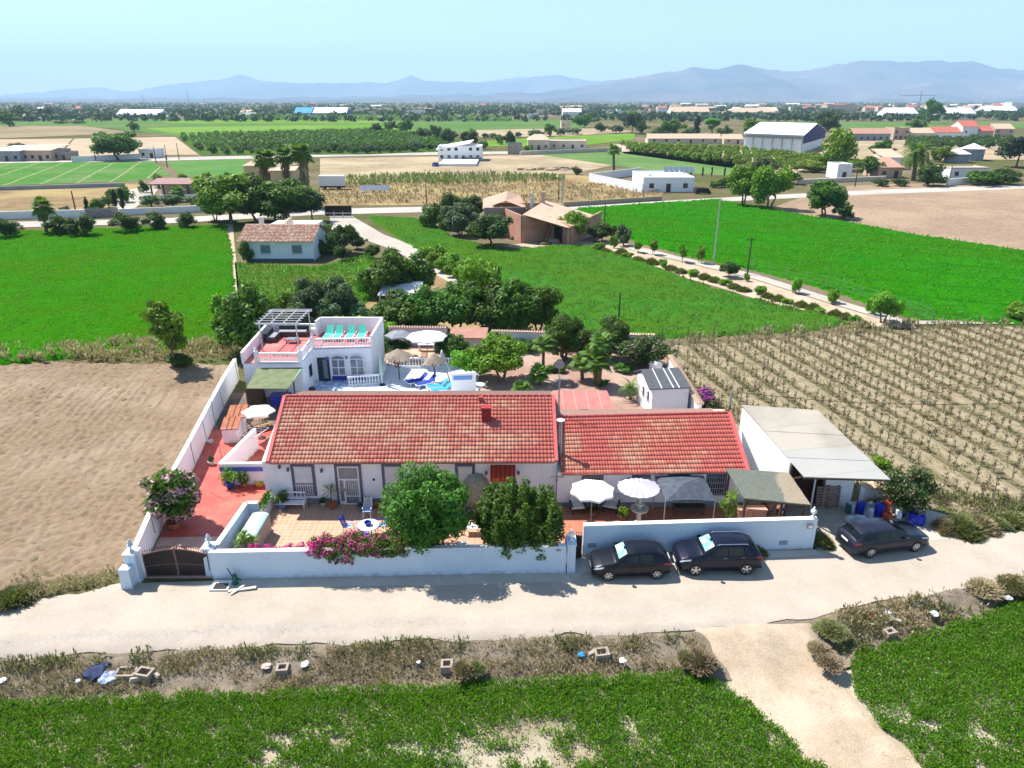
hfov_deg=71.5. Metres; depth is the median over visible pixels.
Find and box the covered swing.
[462,473,488,508]
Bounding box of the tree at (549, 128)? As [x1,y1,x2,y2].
[544,123,556,136]
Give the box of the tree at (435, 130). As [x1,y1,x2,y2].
[425,125,441,136]
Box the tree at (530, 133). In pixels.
[528,130,545,135]
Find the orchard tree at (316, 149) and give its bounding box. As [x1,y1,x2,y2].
[312,146,321,152]
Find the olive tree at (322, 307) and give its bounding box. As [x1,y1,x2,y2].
[310,298,341,319]
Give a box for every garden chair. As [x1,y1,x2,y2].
[339,513,354,534]
[362,497,372,519]
[377,518,387,533]
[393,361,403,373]
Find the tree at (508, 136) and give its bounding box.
[502,130,515,143]
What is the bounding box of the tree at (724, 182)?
[718,176,728,187]
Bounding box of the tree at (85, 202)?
[83,196,88,208]
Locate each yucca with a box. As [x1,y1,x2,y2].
[232,528,259,548]
[716,488,740,517]
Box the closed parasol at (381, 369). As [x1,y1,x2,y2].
[379,354,384,385]
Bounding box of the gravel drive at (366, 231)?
[330,216,461,282]
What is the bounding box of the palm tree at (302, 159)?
[286,142,314,188]
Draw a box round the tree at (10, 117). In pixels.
[0,110,21,126]
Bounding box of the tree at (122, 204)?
[116,187,125,208]
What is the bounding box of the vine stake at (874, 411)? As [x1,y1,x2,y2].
[871,406,878,419]
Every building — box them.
[117,109,167,117]
[154,107,176,110]
[294,107,313,114]
[312,107,350,115]
[406,110,425,113]
[537,109,544,114]
[562,108,581,115]
[656,106,666,111]
[667,107,709,115]
[722,108,776,113]
[755,103,766,106]
[758,107,777,111]
[821,105,858,110]
[862,106,872,111]
[875,106,882,110]
[877,108,918,116]
[905,105,917,109]
[934,108,975,117]
[974,106,1016,111]
[1004,102,1023,109]
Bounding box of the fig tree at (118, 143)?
[88,131,142,159]
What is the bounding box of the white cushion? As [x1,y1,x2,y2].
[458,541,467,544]
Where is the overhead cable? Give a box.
[732,391,1023,404]
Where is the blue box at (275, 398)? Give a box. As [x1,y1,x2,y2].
[269,392,291,405]
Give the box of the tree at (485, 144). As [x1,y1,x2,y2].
[477,141,488,148]
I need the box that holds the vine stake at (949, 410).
[948,404,954,416]
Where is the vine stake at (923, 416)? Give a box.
[920,413,927,429]
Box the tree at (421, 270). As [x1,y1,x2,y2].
[407,251,436,291]
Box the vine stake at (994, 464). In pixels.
[991,459,997,471]
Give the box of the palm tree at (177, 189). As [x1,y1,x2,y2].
[169,184,185,196]
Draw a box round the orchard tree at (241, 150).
[236,148,244,153]
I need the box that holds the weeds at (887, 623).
[878,612,893,627]
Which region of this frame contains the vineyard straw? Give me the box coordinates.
[671,326,1023,507]
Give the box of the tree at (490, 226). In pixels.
[465,213,513,244]
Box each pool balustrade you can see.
[347,374,379,385]
[380,359,386,382]
[387,357,451,366]
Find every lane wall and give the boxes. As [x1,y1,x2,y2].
[0,183,124,189]
[0,209,110,218]
[71,154,139,161]
[119,205,202,214]
[520,147,621,154]
[563,196,661,206]
[797,176,886,183]
[946,177,980,185]
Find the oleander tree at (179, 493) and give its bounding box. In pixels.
[138,467,202,525]
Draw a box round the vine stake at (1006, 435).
[1002,429,1012,444]
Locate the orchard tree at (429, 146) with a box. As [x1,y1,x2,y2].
[426,143,433,149]
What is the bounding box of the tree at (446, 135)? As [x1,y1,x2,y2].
[439,128,458,142]
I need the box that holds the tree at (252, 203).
[229,173,272,222]
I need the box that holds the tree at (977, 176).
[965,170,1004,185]
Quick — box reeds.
[345,169,565,184]
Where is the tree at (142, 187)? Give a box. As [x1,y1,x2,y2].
[137,180,148,192]
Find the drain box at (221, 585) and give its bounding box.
[209,580,232,590]
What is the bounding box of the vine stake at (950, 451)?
[947,448,953,464]
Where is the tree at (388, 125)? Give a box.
[383,121,398,130]
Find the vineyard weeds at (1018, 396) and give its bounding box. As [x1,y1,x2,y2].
[686,326,1023,504]
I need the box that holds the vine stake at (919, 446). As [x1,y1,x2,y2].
[918,435,923,448]
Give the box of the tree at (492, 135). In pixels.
[489,133,497,138]
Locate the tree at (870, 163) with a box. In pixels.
[854,155,886,176]
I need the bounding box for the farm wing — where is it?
[549,139,586,148]
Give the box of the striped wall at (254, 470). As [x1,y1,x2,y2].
[219,462,264,484]
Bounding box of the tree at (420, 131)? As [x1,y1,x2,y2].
[411,127,428,135]
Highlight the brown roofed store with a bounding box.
[450,327,487,349]
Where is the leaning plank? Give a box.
[810,479,815,507]
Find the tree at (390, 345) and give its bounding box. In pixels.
[384,338,412,353]
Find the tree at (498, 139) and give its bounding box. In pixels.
[495,134,503,144]
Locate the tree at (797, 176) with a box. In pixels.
[787,172,802,182]
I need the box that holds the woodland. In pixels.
[0,101,1023,121]
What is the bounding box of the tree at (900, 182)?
[891,178,909,186]
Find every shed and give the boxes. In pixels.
[0,145,34,160]
[508,142,521,153]
[634,367,690,408]
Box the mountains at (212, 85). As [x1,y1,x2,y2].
[0,75,527,97]
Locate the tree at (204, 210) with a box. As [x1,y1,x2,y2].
[199,200,224,220]
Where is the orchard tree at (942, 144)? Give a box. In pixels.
[936,142,947,147]
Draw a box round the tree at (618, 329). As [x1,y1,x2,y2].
[586,314,629,354]
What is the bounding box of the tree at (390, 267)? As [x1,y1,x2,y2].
[356,246,413,301]
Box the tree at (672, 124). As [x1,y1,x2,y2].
[661,119,687,133]
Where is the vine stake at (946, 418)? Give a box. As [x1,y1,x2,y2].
[943,409,947,427]
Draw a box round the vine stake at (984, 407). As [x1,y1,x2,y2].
[980,402,988,418]
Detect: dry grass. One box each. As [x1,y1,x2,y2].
[0,333,238,361]
[0,563,120,600]
[675,316,1008,344]
[824,574,1023,656]
[862,494,1021,518]
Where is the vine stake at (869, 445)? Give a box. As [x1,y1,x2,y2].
[867,438,872,453]
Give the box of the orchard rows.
[180,127,1013,147]
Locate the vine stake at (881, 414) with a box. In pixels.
[878,409,886,423]
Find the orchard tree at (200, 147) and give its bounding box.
[196,144,203,150]
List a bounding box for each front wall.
[208,543,565,579]
[582,516,817,555]
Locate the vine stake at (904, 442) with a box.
[900,439,907,456]
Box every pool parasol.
[384,330,409,340]
[406,330,447,356]
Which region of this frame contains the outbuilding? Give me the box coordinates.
[54,151,78,159]
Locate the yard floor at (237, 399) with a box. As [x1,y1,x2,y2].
[213,393,279,428]
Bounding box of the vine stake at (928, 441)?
[925,434,931,451]
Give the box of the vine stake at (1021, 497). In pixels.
[1016,489,1023,504]
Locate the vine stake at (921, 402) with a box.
[918,399,925,414]
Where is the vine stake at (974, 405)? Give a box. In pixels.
[972,398,978,411]
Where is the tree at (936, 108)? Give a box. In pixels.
[919,97,946,123]
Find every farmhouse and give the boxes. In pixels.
[22,144,70,160]
[262,391,557,503]
[527,134,549,149]
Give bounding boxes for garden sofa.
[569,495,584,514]
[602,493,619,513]
[672,500,704,514]
[763,502,786,515]
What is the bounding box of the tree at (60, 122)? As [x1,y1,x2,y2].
[53,121,68,123]
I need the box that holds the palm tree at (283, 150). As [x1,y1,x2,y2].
[273,143,296,182]
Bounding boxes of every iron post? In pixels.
[146,498,154,532]
[210,397,221,458]
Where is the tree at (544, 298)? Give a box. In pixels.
[517,282,563,331]
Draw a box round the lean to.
[552,390,613,408]
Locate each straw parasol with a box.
[384,349,413,379]
[422,353,445,381]
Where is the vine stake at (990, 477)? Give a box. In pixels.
[985,474,993,485]
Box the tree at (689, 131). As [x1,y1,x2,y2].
[681,128,695,133]
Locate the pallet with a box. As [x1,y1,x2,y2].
[815,485,840,507]
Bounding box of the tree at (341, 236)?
[324,224,359,247]
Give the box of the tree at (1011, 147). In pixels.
[994,136,1023,167]
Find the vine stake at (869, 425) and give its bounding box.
[866,420,871,434]
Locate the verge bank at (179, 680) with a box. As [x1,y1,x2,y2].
[0,576,1023,707]
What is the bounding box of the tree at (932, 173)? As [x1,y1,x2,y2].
[916,162,948,185]
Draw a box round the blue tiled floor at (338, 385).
[314,380,351,390]
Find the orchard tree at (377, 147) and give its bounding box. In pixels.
[374,145,383,152]
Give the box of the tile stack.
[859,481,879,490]
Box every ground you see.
[0,102,1023,633]
[177,136,457,155]
[365,275,541,333]
[410,346,667,408]
[614,144,803,172]
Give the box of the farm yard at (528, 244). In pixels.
[504,241,594,247]
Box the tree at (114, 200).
[110,188,117,206]
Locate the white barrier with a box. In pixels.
[324,206,351,217]
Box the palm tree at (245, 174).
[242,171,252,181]
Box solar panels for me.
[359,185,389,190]
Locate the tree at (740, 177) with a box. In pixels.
[726,164,760,204]
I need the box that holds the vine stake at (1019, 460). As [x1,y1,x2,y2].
[1016,455,1023,465]
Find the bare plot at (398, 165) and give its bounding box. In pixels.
[320,155,611,176]
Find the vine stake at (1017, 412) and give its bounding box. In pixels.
[1013,403,1020,420]
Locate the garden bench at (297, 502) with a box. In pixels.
[279,491,306,510]
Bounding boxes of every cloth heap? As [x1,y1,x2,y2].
[82,661,110,682]
[97,671,119,684]
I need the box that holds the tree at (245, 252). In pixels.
[237,240,254,261]
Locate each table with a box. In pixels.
[246,416,271,428]
[286,337,299,343]
[356,519,379,535]
[464,523,477,535]
[476,382,484,390]
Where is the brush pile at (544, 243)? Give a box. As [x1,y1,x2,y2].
[538,241,551,244]
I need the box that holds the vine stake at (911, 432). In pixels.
[908,428,915,441]
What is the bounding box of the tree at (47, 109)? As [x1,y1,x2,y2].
[36,105,52,114]
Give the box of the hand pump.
[227,568,240,585]
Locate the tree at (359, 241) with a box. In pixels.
[348,234,367,248]
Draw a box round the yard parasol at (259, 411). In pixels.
[241,405,274,439]
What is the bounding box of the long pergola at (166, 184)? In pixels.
[148,178,206,194]
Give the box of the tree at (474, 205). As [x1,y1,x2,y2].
[458,194,483,221]
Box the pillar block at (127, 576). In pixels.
[118,564,136,588]
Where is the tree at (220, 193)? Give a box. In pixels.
[189,174,259,224]
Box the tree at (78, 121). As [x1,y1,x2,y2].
[68,120,85,123]
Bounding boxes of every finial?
[126,539,133,552]
[205,534,211,546]
[568,529,574,541]
[810,507,816,518]
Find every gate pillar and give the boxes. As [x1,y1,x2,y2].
[121,547,145,582]
[200,541,218,576]
[566,535,576,572]
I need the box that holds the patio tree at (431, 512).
[378,460,475,554]
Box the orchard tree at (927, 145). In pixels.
[923,141,932,148]
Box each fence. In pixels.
[85,208,118,216]
[662,312,1005,337]
[752,259,933,320]
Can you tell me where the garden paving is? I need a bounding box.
[386,347,461,364]
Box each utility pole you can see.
[561,176,562,203]
[618,293,620,317]
[713,198,720,263]
[747,237,755,273]
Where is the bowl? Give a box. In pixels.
[364,520,370,525]
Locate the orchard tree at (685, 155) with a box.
[681,153,690,158]
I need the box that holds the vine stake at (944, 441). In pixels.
[942,427,950,444]
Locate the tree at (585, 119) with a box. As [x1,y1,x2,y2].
[572,114,597,127]
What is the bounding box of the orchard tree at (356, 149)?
[350,146,359,153]
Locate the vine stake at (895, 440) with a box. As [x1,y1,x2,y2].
[893,435,900,450]
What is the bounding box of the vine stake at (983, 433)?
[979,428,986,446]
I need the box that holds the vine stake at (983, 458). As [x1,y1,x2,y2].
[978,452,986,465]
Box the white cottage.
[236,217,327,260]
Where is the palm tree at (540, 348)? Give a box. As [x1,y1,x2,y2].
[530,333,555,379]
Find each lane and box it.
[0,147,626,162]
[18,184,1023,226]
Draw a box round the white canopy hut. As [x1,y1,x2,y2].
[378,281,422,300]
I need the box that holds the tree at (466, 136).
[459,128,478,143]
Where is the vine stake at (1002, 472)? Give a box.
[998,466,1004,477]
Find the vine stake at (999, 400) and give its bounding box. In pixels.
[995,398,1003,411]
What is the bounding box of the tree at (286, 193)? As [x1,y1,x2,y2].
[257,178,318,218]
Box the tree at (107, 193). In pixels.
[105,188,118,198]
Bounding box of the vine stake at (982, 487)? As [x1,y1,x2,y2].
[976,483,987,502]
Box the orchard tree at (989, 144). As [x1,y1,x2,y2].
[985,141,995,148]
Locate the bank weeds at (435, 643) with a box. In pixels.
[0,630,687,698]
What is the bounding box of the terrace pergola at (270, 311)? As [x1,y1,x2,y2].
[254,309,311,350]
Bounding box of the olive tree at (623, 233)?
[615,223,631,245]
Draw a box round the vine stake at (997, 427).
[994,425,1000,437]
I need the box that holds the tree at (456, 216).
[440,202,479,234]
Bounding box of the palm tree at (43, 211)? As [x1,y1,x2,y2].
[27,195,57,231]
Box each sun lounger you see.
[321,325,335,337]
[331,325,344,340]
[344,325,356,340]
[356,325,367,340]
[405,371,427,386]
[414,374,438,388]
[426,378,448,389]
[430,381,450,390]
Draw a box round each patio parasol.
[570,479,613,522]
[617,476,659,518]
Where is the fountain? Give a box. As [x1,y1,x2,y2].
[630,498,648,520]
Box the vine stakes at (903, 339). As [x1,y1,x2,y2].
[669,318,1023,369]
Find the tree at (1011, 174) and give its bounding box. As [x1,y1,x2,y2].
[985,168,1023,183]
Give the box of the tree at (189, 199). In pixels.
[184,196,199,204]
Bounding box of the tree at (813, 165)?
[795,161,826,171]
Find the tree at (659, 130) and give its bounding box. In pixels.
[651,127,669,133]
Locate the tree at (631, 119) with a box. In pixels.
[622,112,643,132]
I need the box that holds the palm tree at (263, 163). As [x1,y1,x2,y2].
[249,147,278,180]
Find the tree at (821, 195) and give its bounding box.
[806,179,848,216]
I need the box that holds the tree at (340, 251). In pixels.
[333,245,351,258]
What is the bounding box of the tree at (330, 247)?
[325,241,334,252]
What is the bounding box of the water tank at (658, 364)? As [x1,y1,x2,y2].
[649,359,662,368]
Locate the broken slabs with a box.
[228,584,256,594]
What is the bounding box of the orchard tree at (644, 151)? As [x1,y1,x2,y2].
[642,149,649,154]
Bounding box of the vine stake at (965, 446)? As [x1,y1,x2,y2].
[962,441,968,455]
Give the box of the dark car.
[693,187,710,193]
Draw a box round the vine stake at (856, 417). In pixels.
[852,410,859,425]
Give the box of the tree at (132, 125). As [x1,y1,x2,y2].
[125,121,139,131]
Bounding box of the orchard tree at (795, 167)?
[789,163,798,170]
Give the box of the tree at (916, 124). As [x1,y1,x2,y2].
[905,119,927,127]
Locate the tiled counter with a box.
[735,505,767,517]
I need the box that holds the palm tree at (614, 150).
[607,143,620,170]
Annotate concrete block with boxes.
[129,677,140,682]
[153,671,160,678]
[587,649,593,656]
[886,615,901,624]
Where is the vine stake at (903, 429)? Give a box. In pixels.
[900,420,905,436]
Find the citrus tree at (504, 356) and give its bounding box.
[466,331,528,381]
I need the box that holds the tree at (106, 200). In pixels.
[101,196,112,207]
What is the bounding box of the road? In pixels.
[0,531,1023,659]
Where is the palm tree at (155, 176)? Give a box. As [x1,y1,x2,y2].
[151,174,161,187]
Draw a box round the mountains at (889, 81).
[0,60,1023,101]
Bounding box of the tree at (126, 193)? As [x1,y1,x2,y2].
[114,184,136,201]
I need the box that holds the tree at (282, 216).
[257,195,287,220]
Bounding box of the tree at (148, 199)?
[139,194,161,206]
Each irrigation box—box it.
[113,665,138,680]
[133,666,154,683]
[275,662,289,675]
[441,659,452,673]
[593,646,610,661]
[881,627,897,639]
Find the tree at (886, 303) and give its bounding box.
[869,291,906,322]
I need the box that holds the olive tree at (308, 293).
[286,275,325,319]
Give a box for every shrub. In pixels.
[163,353,193,366]
[272,288,295,315]
[353,262,373,295]
[383,321,396,338]
[546,362,565,372]
[575,342,587,350]
[593,379,609,386]
[612,362,634,372]
[719,261,740,276]
[865,298,875,313]
[871,455,890,468]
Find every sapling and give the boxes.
[609,234,617,247]
[634,241,643,252]
[649,239,658,254]
[677,243,687,261]
[696,245,705,262]
[743,273,749,280]
[791,278,802,292]
[827,288,839,302]
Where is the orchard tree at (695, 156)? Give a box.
[691,153,701,159]
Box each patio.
[262,504,566,571]
[561,507,796,555]
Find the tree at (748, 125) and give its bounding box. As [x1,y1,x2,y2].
[743,118,761,132]
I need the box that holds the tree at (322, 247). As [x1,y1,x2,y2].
[318,239,326,255]
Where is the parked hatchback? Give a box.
[588,540,670,580]
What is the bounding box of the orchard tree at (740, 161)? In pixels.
[733,159,743,164]
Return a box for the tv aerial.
[554,377,569,413]
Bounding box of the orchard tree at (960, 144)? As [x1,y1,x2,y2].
[956,142,965,147]
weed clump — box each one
[592,242,605,248]
[599,247,613,251]
[615,247,627,254]
[621,252,633,256]
[633,255,646,261]
[645,257,658,265]
[658,259,667,266]
[663,264,677,270]
[674,267,687,273]
[687,269,699,275]
[697,272,711,280]
[707,275,719,283]
[717,278,732,284]
[726,282,741,289]
[735,285,751,291]
[753,285,766,293]
[759,291,774,298]
[769,294,784,301]
[781,298,793,303]
[793,300,807,307]
[806,301,820,309]
[814,307,825,313]
[826,308,841,316]
[839,311,851,319]
[848,314,863,321]
[855,320,871,327]
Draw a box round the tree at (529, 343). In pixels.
[515,338,540,349]
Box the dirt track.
[694,623,925,767]
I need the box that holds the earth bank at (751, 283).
[596,240,915,327]
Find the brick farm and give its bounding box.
[483,191,601,244]
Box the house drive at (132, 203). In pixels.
[113,187,158,210]
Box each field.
[0,118,586,135]
[0,126,123,137]
[0,139,71,147]
[0,161,169,184]
[0,184,157,210]
[0,224,236,365]
[0,361,241,589]
[0,668,830,767]
[67,137,197,155]
[147,124,413,134]
[163,119,399,123]
[167,159,246,177]
[367,216,849,338]
[476,128,634,136]
[483,133,634,145]
[539,151,732,175]
[576,199,1023,325]
[601,117,761,119]
[750,121,1023,128]
[772,183,1023,249]
[799,140,1023,159]
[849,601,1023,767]
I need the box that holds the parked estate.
[835,517,928,557]
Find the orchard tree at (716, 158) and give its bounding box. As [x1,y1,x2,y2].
[712,154,720,161]
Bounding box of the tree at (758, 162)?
[748,157,782,169]
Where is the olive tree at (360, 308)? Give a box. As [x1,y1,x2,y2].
[346,301,370,316]
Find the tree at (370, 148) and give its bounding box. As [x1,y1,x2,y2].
[361,144,373,152]
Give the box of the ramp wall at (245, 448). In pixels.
[219,428,258,462]
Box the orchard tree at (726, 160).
[722,157,729,163]
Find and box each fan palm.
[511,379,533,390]
[527,362,551,384]
[568,352,591,379]
[618,377,638,399]
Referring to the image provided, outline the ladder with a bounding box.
[543,223,552,240]
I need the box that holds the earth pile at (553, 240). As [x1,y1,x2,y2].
[545,238,558,242]
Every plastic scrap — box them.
[0,677,6,683]
[261,663,270,668]
[301,660,309,666]
[577,651,584,656]
[619,657,626,662]
[930,610,938,616]
[1004,595,1012,600]
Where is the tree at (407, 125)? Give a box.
[397,118,413,131]
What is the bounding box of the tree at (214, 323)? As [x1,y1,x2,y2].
[209,293,232,352]
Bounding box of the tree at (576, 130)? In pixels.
[565,127,581,133]
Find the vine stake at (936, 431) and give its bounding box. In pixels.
[932,426,939,439]
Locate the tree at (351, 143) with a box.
[347,142,357,146]
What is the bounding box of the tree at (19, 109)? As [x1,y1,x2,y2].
[7,105,30,115]
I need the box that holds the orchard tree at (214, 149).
[206,146,218,153]
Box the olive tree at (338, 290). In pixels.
[322,274,359,316]
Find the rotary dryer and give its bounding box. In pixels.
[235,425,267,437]
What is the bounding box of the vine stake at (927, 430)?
[926,423,931,435]
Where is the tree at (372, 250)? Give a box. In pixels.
[363,244,379,258]
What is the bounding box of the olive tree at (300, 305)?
[285,302,314,322]
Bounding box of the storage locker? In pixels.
[236,512,271,548]
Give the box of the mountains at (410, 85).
[0,75,615,98]
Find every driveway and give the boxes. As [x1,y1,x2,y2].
[145,536,218,577]
[160,429,272,536]
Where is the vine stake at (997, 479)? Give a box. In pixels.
[993,474,1002,493]
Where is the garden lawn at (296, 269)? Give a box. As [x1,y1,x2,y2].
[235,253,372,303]
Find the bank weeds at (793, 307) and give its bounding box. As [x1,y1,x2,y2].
[604,246,856,323]
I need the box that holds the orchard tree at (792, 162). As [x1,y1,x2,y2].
[789,160,798,166]
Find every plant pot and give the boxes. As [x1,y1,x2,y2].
[165,520,179,530]
[207,456,214,465]
[218,465,240,489]
[237,471,249,487]
[255,481,263,487]
[272,489,288,509]
[319,497,326,506]
[322,481,340,508]
[354,496,373,510]
[372,501,379,507]
[584,504,598,516]
[617,504,628,520]
[678,503,686,512]
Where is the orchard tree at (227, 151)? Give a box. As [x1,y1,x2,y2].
[223,148,230,154]
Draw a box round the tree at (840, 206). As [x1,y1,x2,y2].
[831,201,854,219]
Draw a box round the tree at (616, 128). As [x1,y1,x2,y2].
[608,125,623,131]
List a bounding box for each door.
[317,357,330,380]
[334,464,363,503]
[554,226,562,242]
[666,184,670,191]
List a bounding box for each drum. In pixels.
[855,500,865,514]
[873,502,885,517]
[881,511,891,519]
[883,500,891,510]
[907,511,917,524]
[916,513,925,525]
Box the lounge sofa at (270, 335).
[263,325,309,342]
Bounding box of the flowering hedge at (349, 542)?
[248,527,413,564]
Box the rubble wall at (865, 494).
[858,484,885,501]
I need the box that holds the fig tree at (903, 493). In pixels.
[874,465,940,515]
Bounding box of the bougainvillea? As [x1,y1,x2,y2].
[696,386,717,407]
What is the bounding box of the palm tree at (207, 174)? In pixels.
[202,171,211,177]
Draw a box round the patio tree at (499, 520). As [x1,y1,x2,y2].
[474,476,564,560]
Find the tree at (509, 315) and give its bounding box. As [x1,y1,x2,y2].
[481,277,537,330]
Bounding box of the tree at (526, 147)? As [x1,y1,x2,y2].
[523,145,533,150]
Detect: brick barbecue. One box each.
[220,416,242,443]
[226,404,249,433]
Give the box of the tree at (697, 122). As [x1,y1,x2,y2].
[694,115,700,133]
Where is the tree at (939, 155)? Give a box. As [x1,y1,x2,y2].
[930,146,957,161]
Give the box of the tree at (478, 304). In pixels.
[461,278,516,334]
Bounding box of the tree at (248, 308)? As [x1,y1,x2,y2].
[214,280,292,346]
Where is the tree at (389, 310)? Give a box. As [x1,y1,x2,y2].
[368,288,417,326]
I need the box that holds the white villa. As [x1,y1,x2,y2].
[632,167,694,191]
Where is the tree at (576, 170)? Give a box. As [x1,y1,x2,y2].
[571,166,582,174]
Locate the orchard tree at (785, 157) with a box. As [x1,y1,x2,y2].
[782,154,792,160]
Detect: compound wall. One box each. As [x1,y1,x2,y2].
[589,173,643,192]
[591,168,640,177]
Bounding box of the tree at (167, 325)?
[138,299,187,367]
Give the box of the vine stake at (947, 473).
[942,472,949,482]
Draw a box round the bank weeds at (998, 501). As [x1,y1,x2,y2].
[856,481,1023,510]
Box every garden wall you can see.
[158,195,196,199]
[388,325,446,345]
[491,329,654,350]
[667,354,703,407]
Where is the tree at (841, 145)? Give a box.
[820,127,858,162]
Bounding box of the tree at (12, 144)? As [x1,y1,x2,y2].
[6,142,24,146]
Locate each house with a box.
[138,148,164,157]
[240,317,384,396]
[242,155,299,181]
[436,140,482,160]
[551,408,749,506]
[644,134,721,142]
[720,134,743,143]
[825,162,852,177]
[845,128,891,140]
[863,157,904,177]
[871,149,903,163]
[885,127,909,139]
[909,128,934,138]
[929,127,962,137]
[937,165,989,178]
[949,120,979,137]
[977,126,994,139]
[987,124,1014,138]
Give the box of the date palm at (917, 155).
[899,139,936,180]
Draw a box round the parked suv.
[671,531,762,575]
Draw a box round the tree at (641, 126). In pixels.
[636,120,650,133]
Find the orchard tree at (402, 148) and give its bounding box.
[396,145,405,151]
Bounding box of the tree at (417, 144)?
[407,140,421,150]
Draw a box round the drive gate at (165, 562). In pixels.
[142,545,209,576]
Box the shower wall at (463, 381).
[451,372,475,390]
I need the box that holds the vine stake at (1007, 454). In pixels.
[1005,450,1012,461]
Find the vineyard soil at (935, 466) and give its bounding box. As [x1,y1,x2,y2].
[665,327,1023,511]
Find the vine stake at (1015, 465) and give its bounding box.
[1011,462,1018,483]
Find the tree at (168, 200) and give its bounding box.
[161,194,183,205]
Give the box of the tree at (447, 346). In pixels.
[433,332,469,359]
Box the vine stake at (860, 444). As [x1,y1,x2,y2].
[857,434,862,448]
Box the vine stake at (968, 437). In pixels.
[965,429,973,441]
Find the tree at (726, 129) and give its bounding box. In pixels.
[715,125,733,133]
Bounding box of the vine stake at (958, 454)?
[952,448,960,468]
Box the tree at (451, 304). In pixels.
[427,280,482,326]
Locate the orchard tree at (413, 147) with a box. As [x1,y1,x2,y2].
[408,144,416,151]
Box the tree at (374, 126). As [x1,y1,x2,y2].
[369,122,383,130]
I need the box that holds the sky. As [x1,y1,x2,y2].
[0,0,1023,94]
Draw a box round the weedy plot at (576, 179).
[320,175,663,205]
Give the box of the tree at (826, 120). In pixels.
[812,110,841,130]
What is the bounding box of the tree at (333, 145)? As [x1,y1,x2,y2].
[327,141,337,150]
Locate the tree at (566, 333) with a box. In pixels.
[543,313,592,361]
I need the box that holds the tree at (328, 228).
[324,225,333,239]
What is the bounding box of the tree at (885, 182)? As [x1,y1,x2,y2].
[871,178,889,186]
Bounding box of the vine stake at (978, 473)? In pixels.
[974,465,982,481]
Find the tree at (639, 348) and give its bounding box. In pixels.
[615,334,677,367]
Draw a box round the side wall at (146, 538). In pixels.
[132,359,238,563]
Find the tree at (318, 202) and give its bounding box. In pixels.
[292,189,324,219]
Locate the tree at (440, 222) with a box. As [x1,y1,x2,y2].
[437,215,446,229]
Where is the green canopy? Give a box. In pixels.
[245,367,302,407]
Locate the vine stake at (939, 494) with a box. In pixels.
[937,483,945,501]
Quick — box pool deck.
[313,365,478,390]
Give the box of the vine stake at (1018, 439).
[1014,434,1020,449]
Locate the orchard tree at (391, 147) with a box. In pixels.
[385,144,395,152]
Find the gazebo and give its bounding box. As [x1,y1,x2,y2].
[652,475,715,519]
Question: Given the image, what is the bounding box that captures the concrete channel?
[628,246,1013,323]
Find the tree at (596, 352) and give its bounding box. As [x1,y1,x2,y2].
[578,331,615,385]
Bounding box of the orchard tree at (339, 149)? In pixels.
[336,146,344,152]
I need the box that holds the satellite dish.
[555,360,563,408]
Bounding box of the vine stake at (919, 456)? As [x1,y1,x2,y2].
[915,451,921,466]
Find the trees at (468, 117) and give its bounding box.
[222,113,513,120]
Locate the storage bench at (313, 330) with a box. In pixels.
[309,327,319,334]
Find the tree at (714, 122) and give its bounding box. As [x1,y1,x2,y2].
[704,118,721,132]
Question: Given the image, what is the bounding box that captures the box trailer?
[318,175,345,189]
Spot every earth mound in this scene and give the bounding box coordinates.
[516,166,535,170]
[534,165,548,169]
[543,166,560,170]
[553,166,570,170]
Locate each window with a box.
[260,245,270,253]
[290,464,316,495]
[291,245,302,253]
[309,363,312,376]
[330,355,346,379]
[349,354,364,379]
[381,464,403,495]
[455,464,474,482]
[582,475,603,480]
[632,475,650,478]
[669,474,690,475]
[706,474,726,494]
[842,523,861,539]
[864,534,874,541]
[876,532,889,540]
[891,532,904,538]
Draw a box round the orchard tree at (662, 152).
[658,149,666,155]
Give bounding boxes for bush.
[0,218,24,235]
[0,581,40,611]
[21,581,48,594]
[41,214,67,234]
[57,205,72,209]
[62,212,96,235]
[107,211,142,230]
[141,210,166,228]
[175,211,197,227]
[416,247,437,259]
[425,251,443,263]
[430,243,449,253]
[433,256,453,272]
[442,260,458,275]
[444,252,460,262]
[451,264,461,277]
[451,658,477,682]
[454,260,472,266]
[465,660,487,679]
[675,648,696,669]
[685,646,718,676]
[756,544,768,557]
[806,639,835,656]
[809,616,850,642]
[813,531,834,550]
[814,651,844,674]
[931,516,957,538]
[942,514,989,543]
[964,576,1005,599]
[965,513,1003,536]
[985,506,1023,529]
[987,515,1014,531]
[995,572,1023,595]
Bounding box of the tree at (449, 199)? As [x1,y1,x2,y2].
[439,192,458,209]
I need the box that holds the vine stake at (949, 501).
[943,495,950,507]
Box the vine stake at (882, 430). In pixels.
[878,426,883,440]
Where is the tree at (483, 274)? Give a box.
[459,257,502,287]
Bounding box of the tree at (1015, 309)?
[1004,301,1023,319]
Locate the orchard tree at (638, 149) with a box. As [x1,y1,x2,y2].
[634,146,643,152]
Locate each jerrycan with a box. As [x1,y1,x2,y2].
[844,515,855,521]
[845,503,851,513]
[855,514,865,519]
[866,501,873,509]
[866,507,873,517]
[891,503,896,511]
[894,509,902,518]
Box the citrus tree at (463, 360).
[448,347,488,374]
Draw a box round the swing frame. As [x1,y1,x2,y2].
[432,350,450,382]

